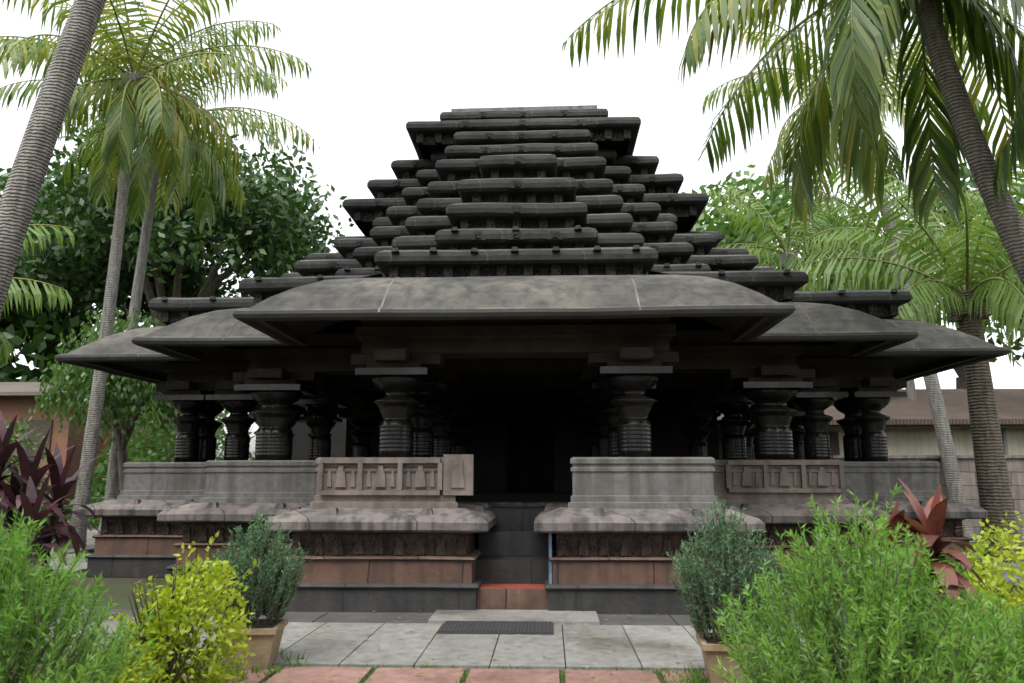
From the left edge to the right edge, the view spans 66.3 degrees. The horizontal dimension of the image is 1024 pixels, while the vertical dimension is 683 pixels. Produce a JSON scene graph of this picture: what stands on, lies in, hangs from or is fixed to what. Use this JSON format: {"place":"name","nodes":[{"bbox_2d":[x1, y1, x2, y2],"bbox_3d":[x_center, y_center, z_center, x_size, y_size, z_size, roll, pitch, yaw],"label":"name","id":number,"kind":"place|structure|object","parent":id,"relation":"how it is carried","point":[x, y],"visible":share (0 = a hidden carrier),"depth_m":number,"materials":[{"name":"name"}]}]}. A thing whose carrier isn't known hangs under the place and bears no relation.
{"place":"outdoors","nodes":[
{"label":"outdoors","id":0,"kind":"place"},
{"bbox_2d":[63,609,769,682],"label":"leaf litter","id":1,"kind":"object","parent":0,"point":[596,680],"visible":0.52,"depth_m":7.01,"materials":[{"name":"plant"}]},
{"bbox_2d":[0,0,1023,459],"label":"sky","id":2,"kind":"structure","parent":0,"point":[378,67],"materials":[{"name":"white"}]},
{"bbox_2d":[14,530,1023,682],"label":"paving","id":3,"kind":"structure","parent":0,"point":[638,641],"depth_m":7.46,"materials":[{"name":"grey stone"}]},
{"bbox_2d":[2,417,70,552],"bbox_3d":[-12.182,3.031,17.581,5.222,3.601,4.125,-4,-10,21],"label":"shrub","id":4,"kind":"object","parent":3,"relation":"on","point":[24,441],"visible":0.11,"depth_m":18.32,"materials":[{"name":"green plant"}]},
{"bbox_2d":[0,410,106,621],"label":"dark cordyline","id":5,"kind":"object","parent":3,"relation":"on","point":[27,498],"visible":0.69,"depth_m":6.65,"materials":[{"name":"purple plant"}]},
{"bbox_2d":[0,498,158,682],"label":"bush","id":6,"kind":"object","parent":3,"relation":"on","point":[20,639],"visible":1,"depth_m":4.46,"materials":[{"name":"green plant"}]},
{"bbox_2d":[0,0,320,534],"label":"palm","id":7,"kind":"object","parent":3,"relation":"on","point":[147,181],"visible":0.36,"depth_m":23.46,"materials":[{"name":"green"}]},
{"bbox_2d":[83,531,262,682],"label":"yellow bush","id":8,"kind":"object","parent":3,"relation":"on","point":[172,621],"visible":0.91,"depth_m":5.77,"materials":[{"name":"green plant"}]},
{"bbox_2d":[216,619,287,669],"bbox_3d":[-2.263,2.654,6.831,0.500,0.377,0.500,1,-10,-4],"label":"pot","id":9,"kind":"object","parent":3,"relation":"on","point":[266,638],"visible":0.5,"depth_m":6.64,"materials":[{"name":"beige ceramic"}]},
{"bbox_2d":[198,509,313,624],"bbox_3d":[-2.288,1.952,6.938,0.983,0.986,0.962,6,-11,-29],"label":"potted shrub","id":10,"kind":"object","parent":9,"relation":"on","point":[269,592],"visible":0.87,"depth_m":6.84,"materials":[{"name":"green plant"}]},
{"bbox_2d":[34,645,893,682],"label":"grass tufts","id":11,"kind":"object","parent":3,"relation":"on","point":[695,676],"visible":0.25,"depth_m":6.54,"materials":[{"name":"green plant"}]},
{"bbox_2d":[438,621,553,634],"bbox_3d":[-0.153,3.072,8.469,1.200,0.026,0.780,0,-10,3],"label":"door mat","id":12,"kind":"object","parent":3,"relation":"on","point":[503,627],"depth_m":8.31,"materials":[{"name":"grey rubber"}]},
{"bbox_2d":[475,506,548,609],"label":"entrance steps","id":13,"kind":"structure","parent":3,"relation":"on","point":[513,546],"depth_m":9.96,"materials":[{"name":"black stone"}]},
{"bbox_2d":[480,584,544,588],"bbox_3d":[0.013,3.031,9.718,0.800,0.006,0.360,0,-10,3],"label":"step mat","id":14,"kind":"object","parent":13,"relation":"on","point":[540,586],"visible":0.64,"depth_m":9.65,"materials":[{"name":"red stone"}]},
{"bbox_2d":[78,491,988,615],"bbox_3d":[0.312,3.812,16.192,14.648,1.275,14.045,0,-10,3],"label":"temple base","id":15,"kind":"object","parent":3,"relation":"on","point":[422,560],"depth_m":9.56,"materials":[{"name":"stone"}]},
{"bbox_2d":[155,347,906,461],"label":"pillars","id":16,"kind":"structure","parent":15,"relation":"on","point":[420,409],"depth_m":13.43,"materials":[{"name":"grey stone"}]},
{"bbox_2d":[161,318,898,492],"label":"temple beams","id":17,"kind":"structure","parent":16,"relation":"on","point":[522,377],"depth_m":13.63,"materials":[{"name":"black stone"}]},
{"bbox_2d":[55,270,1009,383],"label":"roof eaves","id":18,"kind":"object","parent":17,"relation":"on","point":[298,315],"visible":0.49,"depth_m":10.27,"materials":[{"name":"grey stone"}]},
{"bbox_2d":[148,106,911,348],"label":"temple roof tiers","id":19,"kind":"object","parent":18,"relation":"on","point":[557,191],"visible":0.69,"depth_m":13.67,"materials":[{"name":"grey stone"}]},
{"bbox_2d":[117,454,945,508],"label":"parapet wall","id":20,"kind":"structure","parent":15,"relation":"on","point":[597,482],"depth_m":11.41,"materials":[{"name":"grey stone"}]},
{"bbox_2d":[548,532,551,583],"bbox_3d":[0.478,2.627,9.816,0.039,0.950,0.600,0,-10,3],"label":"pipe","id":21,"kind":"object","parent":15,"relation":"attached to","point":[550,555],"visible":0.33,"depth_m":9.52,"materials":[{"name":"blue paint"}]},
{"bbox_2d":[696,632,765,682],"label":"pot","id":22,"kind":"object","parent":3,"relation":"on","point":[712,649],"visible":0.32,"depth_m":6.03,"materials":[{"name":"beige ceramic"}]},
{"bbox_2d":[666,492,799,640],"bbox_3d":[1.744,1.784,6.345,1.000,1.116,0.981,6,-11,-31],"label":"potted shrub","id":23,"kind":"object","parent":22,"relation":"on","point":[720,566],"visible":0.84,"depth_m":6.18,"materials":[{"name":"needle leaves"},{"name":"bark"}]},
{"bbox_2d":[711,484,1023,682],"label":"bush","id":24,"kind":"object","parent":3,"relation":"on","point":[874,639],"visible":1,"depth_m":4.49,"materials":[{"name":"leaf"},{"name":"bark"}]},
{"bbox_2d":[848,477,986,658],"bbox_3d":[3.254,1.923,6.267,1.185,1.646,1.204,0,-10,3],"label":"red cordyline","id":25,"kind":"object","parent":3,"relation":"on","point":[931,516],"visible":0.41,"depth_m":6.23,"materials":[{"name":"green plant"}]},
{"bbox_2d":[831,535,1023,622],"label":"hedge","id":26,"kind":"object","parent":3,"relation":"on","point":[960,569],"visible":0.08,"depth_m":9.14,"materials":[{"name":"green plant"}]},
{"bbox_2d":[873,587,1023,682],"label":"bush","id":27,"kind":"object","parent":3,"relation":"on","point":[996,622],"visible":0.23,"depth_m":4.73,"materials":[{"name":"leaf"},{"name":"bark"}]},
{"bbox_2d":[939,511,1023,664],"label":"bush","id":28,"kind":"object","parent":3,"relation":"on","point":[989,566],"visible":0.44,"depth_m":6.80,"materials":[{"name":"yellow plant"}]},
{"bbox_2d":[44,524,1023,682],"bbox_3d":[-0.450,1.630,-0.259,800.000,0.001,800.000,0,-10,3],"label":"ground","id":29,"kind":"structure","parent":0,"point":[119,590],"depth_m":11.36,"materials":[{"name":"green plant"}]},
{"bbox_2d":[0,224,74,364],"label":"young palm","id":30,"kind":"object","parent":29,"relation":"on","point":[52,294],"visible":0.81,"depth_m":15.85,"materials":[{"name":"green"}]},
{"bbox_2d":[2,219,101,351],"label":"tree","id":31,"kind":"object","parent":29,"relation":"on","point":[18,322],"visible":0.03,"depth_m":40.51,"materials":[{"name":"green plant"}]},
{"bbox_2d":[0,0,105,317],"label":"palm trunk","id":32,"kind":"object","parent":29,"relation":"on","point":[23,186],"visible":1,"depth_m":10.00,"materials":[{"name":"grey"}]},
{"bbox_2d":[0,288,117,381],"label":"tree","id":33,"kind":"object","parent":29,"relation":"on","point":[41,340],"visible":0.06,"depth_m":37.75,"materials":[{"name":"green plant"}]},
{"bbox_2d":[0,382,174,521],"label":"brick house","id":34,"kind":"structure","parent":29,"relation":"on","point":[18,399],"depth_m":26.75,"materials":[{"name":"brown"}]},
{"bbox_2d":[0,168,187,381],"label":"tree","id":35,"kind":"object","parent":29,"relation":"on","point":[87,275],"visible":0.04,"depth_m":37.25,"materials":[{"name":"green plant"}]},
{"bbox_2d":[28,307,180,493],"bbox_3d":[-10.276,2.095,20.887,4.159,6.302,3.966,0,-10,3],"label":"tree","id":36,"kind":"object","parent":29,"relation":"on","point":[128,393],"visible":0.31,"depth_m":20.02,"materials":[{"name":"green plant"}]},
{"bbox_2d":[0,200,236,341],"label":"tree","id":37,"kind":"object","parent":29,"relation":"on","point":[125,280],"visible":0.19,"depth_m":37.39,"materials":[{"name":"green plant"}]},
{"bbox_2d":[0,0,311,547],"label":"palm","id":38,"kind":"object","parent":29,"relation":"on","point":[139,90],"visible":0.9,"depth_m":19.37,"materials":[{"name":"green"}]},
{"bbox_2d":[65,398,256,527],"bbox_3d":[-11.301,3.245,27.827,7.832,6.844,6.766,-6,-11,31],"label":"shrub","id":39,"kind":"object","parent":29,"relation":"on","point":[156,449],"visible":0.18,"depth_m":25.69,"materials":[{"name":"green plant"}]},
{"bbox_2d":[148,400,173,461],"bbox_3d":[-17.480,4.021,34.023,10.138,7.583,6.196,0,-10,3],"label":"tree","id":40,"kind":"object","parent":29,"relation":"on","point":[162,445],"depth_m":32.56,"materials":[{"name":"green plant"}]},
{"bbox_2d":[0,114,353,453],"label":"tree","id":41,"kind":"object","parent":29,"relation":"on","point":[271,231],"visible":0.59,"depth_m":32.88,"materials":[{"name":"green plant"}]},
{"bbox_2d":[682,164,879,289],"bbox_3d":[12.681,-0.380,39.828,13.715,17.622,14.235,3,-10,-17],"label":"tree","id":42,"kind":"object","parent":29,"relation":"on","point":[729,235],"visible":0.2,"depth_m":37.42,"materials":[{"name":"green plant"}]},
{"bbox_2d":[561,0,1023,285],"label":"palm","id":43,"kind":"object","parent":29,"relation":"on","point":[875,29],"visible":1,"depth_m":10.33,"materials":[{"name":"green plant"}]},
{"bbox_2d":[706,169,887,290],"bbox_3d":[10.525,0.103,29.378,7.487,13.043,7.974,0,-10,3],"label":"palm","id":44,"kind":"object","parent":29,"relation":"on","point":[786,257],"visible":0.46,"depth_m":29.10,"materials":[{"name":"green plant"}]},
{"bbox_2d":[702,0,1011,542],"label":"palm","id":45,"kind":"object","parent":29,"relation":"on","point":[953,481],"visible":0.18,"depth_m":21.38,"materials":[{"name":"green plant"}]},
{"bbox_2d":[717,389,1023,454],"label":"building","id":46,"kind":"structure","parent":29,"relation":"on","point":[909,428],"depth_m":23.30,"materials":[{"name":"paint"}]},
{"bbox_2d":[783,150,1023,400],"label":"palm","id":47,"kind":"object","parent":29,"relation":"on","point":[911,392],"visible":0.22,"depth_m":26.02,"materials":[{"name":"green plant"}]},
{"bbox_2d":[793,158,1023,562],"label":"palm","id":48,"kind":"object","parent":29,"relation":"on","point":[970,302],"visible":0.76,"depth_m":15.52,"materials":[{"name":"green plant"}]},
{"bbox_2d":[806,162,1023,388],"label":"tree","id":49,"kind":"object","parent":29,"relation":"on","point":[960,373],"visible":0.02,"depth_m":33.38,"materials":[{"name":"green plant"}]},
{"bbox_2d":[831,455,1023,540],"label":"compound wall","id":50,"kind":"structure","parent":29,"relation":"on","point":[967,469],"depth_m":20.42,"materials":[{"name":"beige paint"}]},
{"bbox_2d":[913,187,1023,366],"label":"tree","id":51,"kind":"object","parent":29,"relation":"on","point":[999,320],"visible":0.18,"depth_m":23.86,"materials":[{"name":"green plant"}]},
{"bbox_2d":[942,197,1023,367],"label":"tree","id":52,"kind":"object","parent":29,"relation":"on","point":[1018,345],"visible":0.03,"depth_m":33.53,"materials":[{"name":"green plant"}]}
]}

